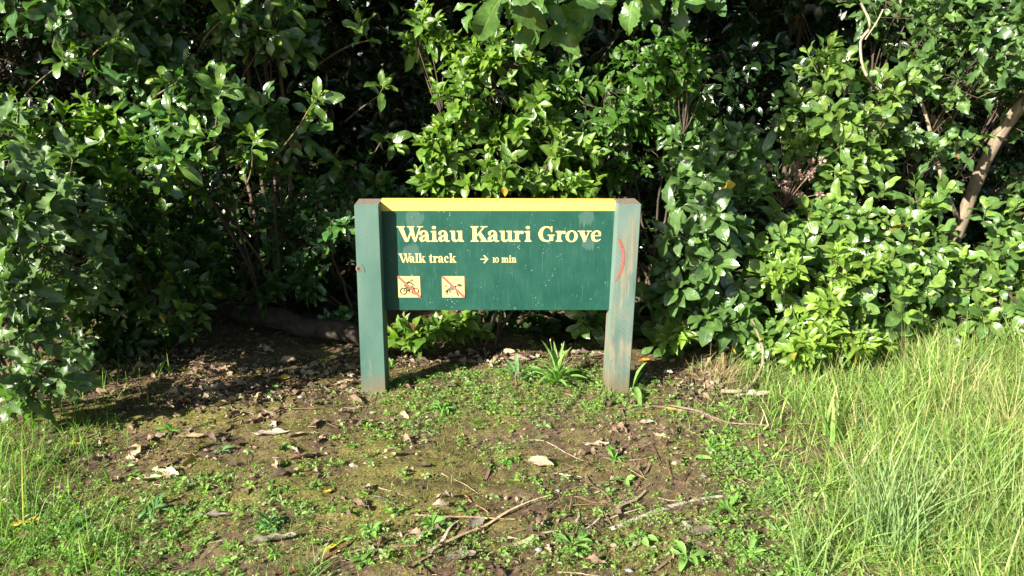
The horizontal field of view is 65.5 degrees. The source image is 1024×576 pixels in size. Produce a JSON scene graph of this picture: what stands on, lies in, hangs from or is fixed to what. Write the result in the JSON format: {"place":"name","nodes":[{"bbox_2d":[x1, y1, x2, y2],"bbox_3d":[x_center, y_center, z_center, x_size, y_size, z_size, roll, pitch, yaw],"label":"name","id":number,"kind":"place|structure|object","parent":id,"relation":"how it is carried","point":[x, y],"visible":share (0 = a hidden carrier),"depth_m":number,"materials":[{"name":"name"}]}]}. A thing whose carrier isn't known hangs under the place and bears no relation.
{"place":"outdoors","nodes":[
{"label":"outdoors","id":0,"kind":"place"},
{"bbox_2d":[63,0,846,55],"label":"sky","id":1,"kind":"structure","parent":0,"point":[843,15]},
{"bbox_2d":[0,64,1023,575],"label":"ground","id":2,"kind":"structure","parent":0,"point":[376,468],"depth_m":2.85,"materials":[{"name":"soil"}]},
{"bbox_2d":[0,453,23,521],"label":"straw stalk","id":3,"kind":"object","parent":2,"relation":"on","point":[22,494],"visible":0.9,"depth_m":2.42,"materials":[{"name":"yellow plant"}]},
{"bbox_2d":[5,517,39,525],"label":"fallen leaf","id":4,"kind":"object","parent":2,"relation":"on","point":[18,522],"visible":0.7,"depth_m":2.46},
{"bbox_2d":[0,0,105,254],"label":"overhanging tree","id":5,"kind":"object","parent":2,"relation":"on","point":[72,12],"visible":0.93,"depth_m":2.80,"materials":[{"name":"green plant"}]},
{"bbox_2d":[0,92,133,430],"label":"toothed leaf shrub","id":6,"kind":"object","parent":2,"relation":"on","point":[46,234],"visible":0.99,"depth_m":2.86,"materials":[{"name":"green plant"}]},
{"bbox_2d":[0,83,147,320],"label":"leaf shrub","id":7,"kind":"object","parent":2,"relation":"on","point":[102,119],"visible":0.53,"depth_m":3.35,"materials":[{"name":"green plant"}]},
{"bbox_2d":[55,514,94,531],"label":"rosette weed","id":8,"kind":"object","parent":2,"relation":"on","point":[77,518],"visible":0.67,"depth_m":2.45,"materials":[{"name":"green plant"}]},
{"bbox_2d":[57,443,95,454],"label":"fallen leaf","id":9,"kind":"object","parent":2,"relation":"on","point":[67,450],"visible":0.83,"depth_m":2.92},
{"bbox_2d":[0,0,188,256],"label":"forest shrub","id":10,"kind":"object","parent":2,"relation":"on","point":[34,69],"visible":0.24,"depth_m":4.91,"materials":[{"name":"green plant"}]},
{"bbox_2d":[96,466,110,483],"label":"rosette weed","id":11,"kind":"object","parent":2,"relation":"on","point":[107,475],"visible":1,"depth_m":2.72,"materials":[{"name":"green plant"}]},
{"bbox_2d":[132,474,159,479],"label":"fallen leaf","id":12,"kind":"object","parent":2,"relation":"on","point":[150,476],"visible":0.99,"depth_m":2.73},
{"bbox_2d":[138,492,170,518],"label":"rosette weed","id":13,"kind":"object","parent":2,"relation":"on","point":[157,499],"visible":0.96,"depth_m":2.52,"materials":[{"name":"green plant"}]},
{"bbox_2d":[156,459,174,466],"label":"fallen leaf","id":14,"kind":"object","parent":2,"relation":"on","point":[161,463],"visible":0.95,"depth_m":2.82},
{"bbox_2d":[154,467,178,475],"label":"fallen leaf","id":15,"kind":"object","parent":2,"relation":"on","point":[171,471],"visible":0.99,"depth_m":2.75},
{"bbox_2d":[156,423,181,438],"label":"rosette weed","id":16,"kind":"object","parent":2,"relation":"on","point":[168,426],"visible":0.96,"depth_m":3.05,"materials":[{"name":"green plant"}]},
{"bbox_2d":[58,147,294,369],"bbox_3d":[-1.743,-0.175,3.857,1.059,0.997,0.996,7,18,23],"label":"leaf shrub","id":17,"kind":"object","parent":2,"relation":"on","point":[157,248],"visible":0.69,"depth_m":3.64,"materials":[{"name":"green plant"}]},
{"bbox_2d":[179,455,200,466],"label":"fallen leaf","id":18,"kind":"object","parent":2,"relation":"on","point":[190,460],"visible":1,"depth_m":2.82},
{"bbox_2d":[173,432,206,437],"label":"fallen leaf","id":19,"kind":"object","parent":2,"relation":"on","point":[194,435],"visible":1,"depth_m":3.01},
{"bbox_2d":[0,0,412,320],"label":"broad leaf shrub","id":20,"kind":"object","parent":2,"relation":"on","point":[155,62],"visible":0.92,"depth_m":3.56,"materials":[{"name":"green plant"}]},
{"bbox_2d":[195,510,229,516],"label":"fallen leaf","id":21,"kind":"object","parent":2,"relation":"on","point":[214,513],"visible":0.98,"depth_m":2.48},
{"bbox_2d":[214,445,231,454],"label":"rosette weed","id":22,"kind":"object","parent":2,"relation":"on","point":[225,447],"visible":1,"depth_m":2.92,"materials":[{"name":"green plant"}]},
{"bbox_2d":[81,0,400,262],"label":"forest shrub","id":23,"kind":"object","parent":2,"relation":"on","point":[202,13],"visible":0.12,"depth_m":5.13,"materials":[{"name":"green plant"}]},
{"bbox_2d":[252,510,285,532],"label":"rosette weed","id":24,"kind":"object","parent":2,"relation":"on","point":[263,516],"visible":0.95,"depth_m":2.43,"materials":[{"name":"green plant"}]},
{"bbox_2d":[245,532,295,541],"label":"fallen leaf","id":25,"kind":"object","parent":2,"relation":"on","point":[276,536],"visible":1,"depth_m":2.35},
{"bbox_2d":[251,428,289,434],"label":"fallen leaf","id":26,"kind":"object","parent":2,"relation":"on","point":[274,431],"visible":1,"depth_m":3.03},
{"bbox_2d":[268,374,298,378],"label":"fallen leaf","id":27,"kind":"object","parent":2,"relation":"on","point":[284,376],"visible":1,"depth_m":3.52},
{"bbox_2d":[275,442,291,451],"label":"rosette weed","id":28,"kind":"object","parent":2,"relation":"on","point":[287,445],"visible":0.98,"depth_m":2.92,"materials":[{"name":"green plant"}]},
{"bbox_2d":[284,452,315,458],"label":"fallen leaf","id":29,"kind":"object","parent":2,"relation":"on","point":[295,456],"visible":1,"depth_m":2.84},
{"bbox_2d":[186,294,420,352],"bbox_3d":[-1.296,0.099,4.140,1.824,0.266,0.205,7,18,23],"label":"fallen log","id":30,"kind":"object","parent":2,"relation":"on","point":[285,320],"visible":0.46,"depth_m":3.97,"materials":[{"name":"brown wood"}]},
{"bbox_2d":[182,149,427,323],"bbox_3d":[-1.158,-0.240,4.182,1.457,0.965,0.586,4,17,15],"label":"broad leaf shrub","id":31,"kind":"object","parent":2,"relation":"on","point":[304,265],"visible":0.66,"depth_m":4.04,"materials":[{"name":"green plant"}]},
{"bbox_2d":[278,537,334,575],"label":"grass tuft","id":32,"kind":"object","parent":2,"relation":"on","point":[315,571],"visible":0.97,"depth_m":2.21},
{"bbox_2d":[275,534,358,575],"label":"twig","id":33,"kind":"object","parent":2,"relation":"on","point":[313,563],"visible":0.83,"depth_m":2.27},
{"bbox_2d":[198,0,447,95],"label":"overhanging tree","id":34,"kind":"object","parent":2,"relation":"on","point":[316,2],"visible":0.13,"depth_m":5.16,"materials":[{"name":"green plant"}]},
{"bbox_2d":[308,0,337,172],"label":"forest tree","id":35,"kind":"object","parent":2,"relation":"on","point":[333,18],"visible":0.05,"depth_m":6.92,"materials":[{"name":"green plant"}]},
{"bbox_2d":[332,379,355,384],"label":"fallen leaf","id":36,"kind":"object","parent":2,"relation":"on","point":[350,381],"visible":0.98,"depth_m":3.48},
{"bbox_2d":[342,365,360,369],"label":"fallen leaf","id":37,"kind":"object","parent":2,"relation":"on","point":[352,367],"visible":0.62,"depth_m":3.65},
{"bbox_2d":[350,551,375,569],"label":"rosette weed","id":38,"kind":"object","parent":2,"relation":"on","point":[360,564],"visible":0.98,"depth_m":2.26,"materials":[{"name":"green plant"}]},
{"bbox_2d":[358,521,381,537],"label":"rosette weed","id":39,"kind":"object","parent":2,"relation":"on","point":[365,527],"visible":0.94,"depth_m":2.39,"materials":[{"name":"green plant"}]},
{"bbox_2d":[325,544,418,559],"bbox_3d":[-0.413,0.764,2.315,0.284,0.021,0.018,-3,17,-10],"label":"dry strip","id":40,"kind":"object","parent":2,"relation":"on","point":[342,554],"visible":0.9,"depth_m":2.31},
{"bbox_2d":[393,369,424,380],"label":"grass tuft","id":41,"kind":"object","parent":2,"relation":"on","point":[411,373],"visible":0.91,"depth_m":3.56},
{"bbox_2d":[0,345,846,575],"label":"short grass","id":42,"kind":"structure","parent":2,"relation":"on","point":[39,535],"depth_m":2.71,"materials":[{"name":"plant"}]},
{"bbox_2d":[420,512,445,532],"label":"rosette weed","id":43,"kind":"object","parent":2,"relation":"on","point":[431,518],"visible":0.95,"depth_m":2.44,"materials":[{"name":"green plant"}]},
{"bbox_2d":[262,0,604,255],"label":"forest shrub","id":44,"kind":"object","parent":2,"relation":"on","point":[421,110],"visible":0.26,"depth_m":4.91,"materials":[{"name":"green plant"}]},
{"bbox_2d":[407,526,469,568],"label":"twig","id":45,"kind":"object","parent":2,"relation":"on","point":[423,558],"visible":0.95,"depth_m":2.28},
{"bbox_2d":[429,401,455,415],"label":"rosette weed","id":46,"kind":"object","parent":2,"relation":"on","point":[439,405],"visible":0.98,"depth_m":3.23,"materials":[{"name":"green plant"}]},
{"bbox_2d":[428,521,457,554],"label":"twig","id":47,"kind":"object","parent":2,"relation":"on","point":[441,541],"visible":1,"depth_m":2.35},
{"bbox_2d":[443,549,475,559],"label":"fallen leaf","id":48,"kind":"object","parent":2,"relation":"on","point":[471,553],"visible":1,"depth_m":2.27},
{"bbox_2d":[409,514,514,519],"bbox_3d":[-0.154,0.713,2.480,0.329,0.023,0.014,-1,17,-2],"label":"dry strip","id":49,"kind":"object","parent":2,"relation":"on","point":[459,516],"visible":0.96,"depth_m":2.48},
{"bbox_2d":[456,508,479,515],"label":"rosette weed","id":50,"kind":"object","parent":2,"relation":"on","point":[471,510],"visible":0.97,"depth_m":2.51,"materials":[{"name":"green plant"}]},
{"bbox_2d":[469,514,483,529],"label":"fallen leaf","id":51,"kind":"object","parent":2,"relation":"on","point":[476,521],"visible":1,"depth_m":2.46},
{"bbox_2d":[484,454,492,480],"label":"dry strip","id":52,"kind":"object","parent":2,"relation":"on","point":[487,473],"visible":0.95,"depth_m":2.80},
{"bbox_2d":[440,496,546,544],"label":"twig","id":53,"kind":"object","parent":2,"relation":"on","point":[474,529],"visible":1,"depth_m":2.46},
{"bbox_2d":[354,198,640,394],"bbox_3d":[-0.064,0.161,3.343,1.154,1.070,0.114,0,17,0],"label":"track sign","id":54,"kind":"object","parent":2,"relation":"on","point":[496,253],"visible":0.97,"depth_m":3.26,"materials":[{"name":"green paint"}]},
{"bbox_2d":[387,0,610,357],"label":"leaf shrub","id":55,"kind":"object","parent":2,"relation":"on","point":[467,62],"visible":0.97,"depth_m":3.63,"materials":[{"name":"green plant"}]},
{"bbox_2d":[498,456,512,469],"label":"rosette weed","id":56,"kind":"object","parent":2,"relation":"on","point":[509,461],"visible":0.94,"depth_m":2.86,"materials":[{"name":"green plant"}]},
{"bbox_2d":[1,321,1012,575],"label":"leaf litter","id":57,"kind":"object","parent":2,"relation":"on","point":[309,373],"visible":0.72,"depth_m":3.29,"materials":[{"name":"plant"}]},
{"bbox_2d":[0,317,1019,575],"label":"seedling grass","id":58,"kind":"structure","parent":2,"relation":"on","point":[438,465],"depth_m":2.73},
{"bbox_2d":[0,318,1023,575],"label":"moss","id":59,"kind":"object","parent":2,"relation":"on","point":[400,466],"visible":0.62,"depth_m":2.81,"materials":[{"name":"green plant"}]},
{"bbox_2d":[0,0,1023,207],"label":"forest foliage","id":60,"kind":"object","parent":2,"relation":"on","point":[344,114],"visible":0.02,"depth_m":6.62,"materials":[{"name":"green plant"}]},
{"bbox_2d":[0,316,1023,575],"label":"ground weeds","id":61,"kind":"object","parent":2,"relation":"on","point":[386,552],"visible":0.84,"depth_m":2.55,"materials":[{"name":"green plant"}]},
{"bbox_2d":[506,423,520,432],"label":"rosette weed","id":62,"kind":"object","parent":2,"relation":"on","point":[510,430],"visible":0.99,"depth_m":3.13,"materials":[{"name":"green plant"}]},
{"bbox_2d":[5,116,1023,347],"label":"undergrowth","id":63,"kind":"object","parent":2,"relation":"on","point":[533,329],"visible":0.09,"depth_m":4.77,"materials":[{"name":"green plant"}]},
{"bbox_2d":[506,354,534,360],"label":"fallen leaf","id":64,"kind":"object","parent":2,"relation":"on","point":[522,357],"visible":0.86,"depth_m":3.75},
{"bbox_2d":[496,354,545,380],"bbox_3d":[0.038,0.368,3.505,0.163,0.101,0.210,-15,22,-40],"label":"plantain","id":65,"kind":"object","parent":2,"relation":"on","point":[516,362],"visible":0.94,"depth_m":3.51,"materials":[{"name":"green plant"}]},
{"bbox_2d":[512,530,557,546],"bbox_3d":[0.068,0.743,2.378,0.162,0.011,0.020,-10,20,-31],"label":"dry strip","id":66,"kind":"object","parent":2,"relation":"on","point":[524,540],"visible":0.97,"depth_m":2.37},
{"bbox_2d":[524,456,553,465],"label":"fallen leaf","id":67,"kind":"object","parent":2,"relation":"on","point":[539,460],"visible":1,"depth_m":2.83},
{"bbox_2d":[524,338,587,387],"bbox_3d":[0.195,0.340,3.424,0.298,0.222,0.285,2,17,7],"label":"plantain","id":68,"kind":"object","parent":2,"relation":"on","point":[558,372],"visible":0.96,"depth_m":3.45,"materials":[{"name":"green plant"}]},
{"bbox_2d":[529,439,590,462],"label":"twig","id":69,"kind":"object","parent":2,"relation":"on","point":[556,447],"visible":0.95,"depth_m":2.97,"materials":[{"name":"brown wood"}]},
{"bbox_2d":[554,529,593,556],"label":"rosette weed","id":70,"kind":"object","parent":2,"relation":"on","point":[582,532],"visible":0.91,"depth_m":2.36,"materials":[{"name":"green plant"}]},
{"bbox_2d":[557,571,597,575],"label":"twig","id":71,"kind":"object","parent":2,"relation":"on","point":[576,573],"visible":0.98,"depth_m":2.23,"materials":[{"name":"brown wood"}]},
{"bbox_2d":[569,496,606,502],"bbox_3d":[0.252,0.699,2.624,0.127,0.012,0.012,4,17,14],"label":"dry strip","id":72,"kind":"object","parent":2,"relation":"on","point":[587,499],"visible":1,"depth_m":2.62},
{"bbox_2d":[453,0,726,125],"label":"overhanging tree","id":73,"kind":"object","parent":2,"relation":"on","point":[531,16],"visible":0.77,"depth_m":2.47,"materials":[{"name":"green plant"}]},
{"bbox_2d":[582,441,608,444],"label":"fallen leaf","id":74,"kind":"object","parent":2,"relation":"on","point":[595,443],"visible":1,"depth_m":2.97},
{"bbox_2d":[583,473,612,503],"bbox_3d":[0.291,0.678,2.686,0.016,0.012,0.196,-8,18,-24],"label":"dry strip","id":75,"kind":"object","parent":2,"relation":"on","point":[589,482],"visible":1,"depth_m":2.71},
{"bbox_2d":[597,384,619,400],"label":"grass tuft","id":76,"kind":"object","parent":2,"relation":"on","point":[606,391],"visible":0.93,"depth_m":3.35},
{"bbox_2d":[503,24,721,315],"bbox_3d":[0.524,-0.530,4.037,1.050,1.551,0.669,6,18,19],"label":"leaf shrub","id":77,"kind":"object","parent":2,"relation":"on","point":[675,64],"visible":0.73,"depth_m":3.75,"materials":[{"name":"green plant"}]},
{"bbox_2d":[605,444,629,464],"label":"rosette weed","id":78,"kind":"object","parent":2,"relation":"on","point":[612,453],"visible":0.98,"depth_m":2.87,"materials":[{"name":"green plant"}]},
{"bbox_2d":[611,474,634,486],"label":"rosette weed","id":79,"kind":"object","parent":2,"relation":"on","point":[627,480],"visible":0.99,"depth_m":2.72,"materials":[{"name":"green plant"}]},
{"bbox_2d":[613,490,645,509],"bbox_3d":[0.386,0.693,2.597,0.158,0.012,0.018,-14,22,-40],"label":"dry strip","id":80,"kind":"object","parent":2,"relation":"on","point":[627,502],"visible":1,"depth_m":2.59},
{"bbox_2d":[476,0,792,271],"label":"forest shrub","id":81,"kind":"object","parent":2,"relation":"on","point":[734,47],"visible":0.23,"depth_m":4.71,"materials":[{"name":"green plant"}]},
{"bbox_2d":[629,363,644,406],"bbox_3d":[0.511,0.395,3.366,0.138,0.158,0.272,0,17,0],"label":"plantain","id":82,"kind":"object","parent":2,"relation":"on","point":[637,391],"visible":0.78,"depth_m":3.36,"materials":[{"name":"green plant"}]},
{"bbox_2d":[633,463,650,491],"bbox_3d":[0.446,0.649,2.741,0.014,0.015,0.191,8,19,25],"label":"dry strip","id":83,"kind":"object","parent":2,"relation":"on","point":[646,470],"visible":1,"depth_m":2.77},
{"bbox_2d":[628,529,657,547],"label":"rosette weed","id":84,"kind":"object","parent":2,"relation":"on","point":[646,539],"visible":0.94,"depth_m":2.37,"materials":[{"name":"green plant"}]},
{"bbox_2d":[609,494,725,529],"bbox_3d":[0.499,0.712,2.548,0.440,0.026,0.040,-7,18,-23],"label":"dry stick","id":85,"kind":"object","parent":2,"relation":"on","point":[670,506],"visible":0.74,"depth_m":2.55,"materials":[{"name":"brown wood"}]},
{"bbox_2d":[650,536,692,573],"bbox_3d":[0.491,0.768,2.341,0.014,0.018,0.285,14,22,40],"label":"dry strip","id":86,"kind":"object","parent":2,"relation":"on","point":[663,564],"visible":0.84,"depth_m":2.29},
{"bbox_2d":[564,116,785,359],"bbox_3d":[0.773,-0.167,3.637,1.062,1.183,0.658,-4,17,-14],"label":"broad leaf shrub","id":87,"kind":"object","parent":2,"relation":"on","point":[706,191],"visible":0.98,"depth_m":3.55,"materials":[{"name":"green plant"}]},
{"bbox_2d":[665,540,709,572],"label":"rosette weed","id":88,"kind":"object","parent":2,"relation":"on","point":[680,545],"visible":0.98,"depth_m":2.31,"materials":[{"name":"green plant"}]},
{"bbox_2d":[683,452,711,459],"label":"rosette weed","id":89,"kind":"object","parent":2,"relation":"on","point":[703,456],"visible":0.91,"depth_m":2.83,"materials":[{"name":"green plant"}]},
{"bbox_2d":[642,403,754,428],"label":"twig","id":90,"kind":"object","parent":2,"relation":"on","point":[661,406],"visible":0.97,"depth_m":3.17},
{"bbox_2d":[679,525,719,535],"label":"fallen leaf","id":91,"kind":"object","parent":2,"relation":"on","point":[702,529],"visible":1,"depth_m":2.41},
{"bbox_2d":[701,435,720,452],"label":"rosette weed","id":92,"kind":"object","parent":2,"relation":"on","point":[709,445],"visible":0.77,"depth_m":2.92,"materials":[{"name":"green plant"}]},
{"bbox_2d":[668,404,768,425],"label":"twig","id":93,"kind":"object","parent":2,"relation":"on","point":[706,413],"visible":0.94,"depth_m":3.14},
{"bbox_2d":[678,347,759,385],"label":"grass tuft","id":94,"kind":"object","parent":2,"relation":"on","point":[717,368],"visible":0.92,"depth_m":3.55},
{"bbox_2d":[710,494,738,514],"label":"rosette weed","id":95,"kind":"object","parent":2,"relation":"on","point":[733,498],"visible":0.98,"depth_m":2.52,"materials":[{"name":"green plant"}]},
{"bbox_2d":[727,535,765,564],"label":"rosette weed","id":96,"kind":"object","parent":2,"relation":"on","point":[744,557],"visible":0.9,"depth_m":2.33,"materials":[{"name":"green plant"}]},
{"bbox_2d":[736,389,771,395],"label":"fallen leaf","id":97,"kind":"object","parent":2,"relation":"on","point":[754,391],"visible":0.77,"depth_m":3.38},
{"bbox_2d":[754,0,783,139],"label":"forest tree","id":98,"kind":"object","parent":2,"relation":"on","point":[773,22],"visible":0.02,"depth_m":6.82,"materials":[{"name":"green plant"}]},
{"bbox_2d":[653,237,900,374],"bbox_3d":[1.163,0.102,3.500,1.048,0.669,0.460,0,17,0],"label":"leaf shrub","id":99,"kind":"object","parent":2,"relation":"on","point":[786,269],"visible":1,"depth_m":3.43,"materials":[{"name":"green plant"}]},
{"bbox_2d":[765,156,825,316],"bbox_3d":[1.285,-0.176,3.821,0.318,0.945,0.356,-6,18,-20],"label":"dry flower head","id":100,"kind":"object","parent":2,"relation":"on","point":[784,202],"visible":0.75,"depth_m":3.73},
{"bbox_2d":[642,0,986,263],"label":"forest shrub","id":101,"kind":"object","parent":2,"relation":"on","point":[823,13],"visible":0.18,"depth_m":4.76,"materials":[{"name":"green plant"}]},
{"bbox_2d":[741,478,898,575],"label":"grass tuft","id":102,"kind":"object","parent":2,"relation":"on","point":[805,551],"visible":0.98,"depth_m":2.29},
{"bbox_2d":[806,382,868,446],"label":"grass tuft","id":103,"kind":"object","parent":2,"relation":"on","point":[832,433],"visible":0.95,"depth_m":2.92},
{"bbox_2d":[757,30,927,302],"bbox_3d":[1.609,-0.491,3.932,0.710,1.489,0.636,6,18,20],"label":"broad leaf shrub","id":104,"kind":"object","parent":2,"relation":"on","point":[851,158],"visible":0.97,"depth_m":3.75,"materials":[{"name":"green plant"}]},
{"bbox_2d":[699,282,1023,575],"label":"grass","id":105,"kind":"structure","parent":2,"relation":"on","point":[905,365],"depth_m":2.82,"materials":[{"name":"plant"}]},
{"bbox_2d":[704,166,1023,393],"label":"bushy shrub","id":106,"kind":"object","parent":2,"relation":"on","point":[919,274],"visible":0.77,"depth_m":3.63,"materials":[{"name":"green plant"}]},
{"bbox_2d":[782,400,1015,572],"bbox_3d":[1.150,0.556,2.329,0.687,0.450,0.601,-13,21,-37],"label":"grass tuft","id":107,"kind":"object","parent":2,"relation":"on","point":[890,502],"visible":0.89,"depth_m":2.32,"materials":[{"name":"plant"}]},
{"bbox_2d":[820,0,1023,245],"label":"toothed leaf tree","id":108,"kind":"object","parent":2,"relation":"on","point":[928,57],"visible":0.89,"depth_m":3.88,"materials":[{"name":"green plant"}]},
{"bbox_2d":[899,29,956,182],"bbox_3d":[3.869,-3.705,6.152,5.064,6.584,3.988,9,19,28],"label":"forest tree","id":109,"kind":"object","parent":2,"relation":"on","point":[943,77],"depth_m":6.86,"materials":[{"name":"green plant"}]},
{"bbox_2d":[853,1,1023,248],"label":"forest shrub","id":110,"kind":"object","parent":2,"relation":"on","point":[975,118],"visible":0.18,"depth_m":4.85,"materials":[{"name":"green plant"}]},
{"bbox_2d":[906,413,1023,574],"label":"grass tuft","id":111,"kind":"object","parent":2,"relation":"on","point":[989,511],"visible":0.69,"depth_m":2.35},
{"bbox_2d":[915,330,1016,418],"bbox_3d":[1.812,0.352,3.181,0.423,0.309,0.520,0,17,0],"label":"grass tuft","id":112,"kind":"object","parent":2,"relation":"on","point":[962,390],"visible":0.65,"depth_m":3.19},
{"bbox_2d":[971,361,1023,435],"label":"grass tuft","id":113,"kind":"object","parent":2,"relation":"on","point":[1010,419],"visible":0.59,"depth_m":2.90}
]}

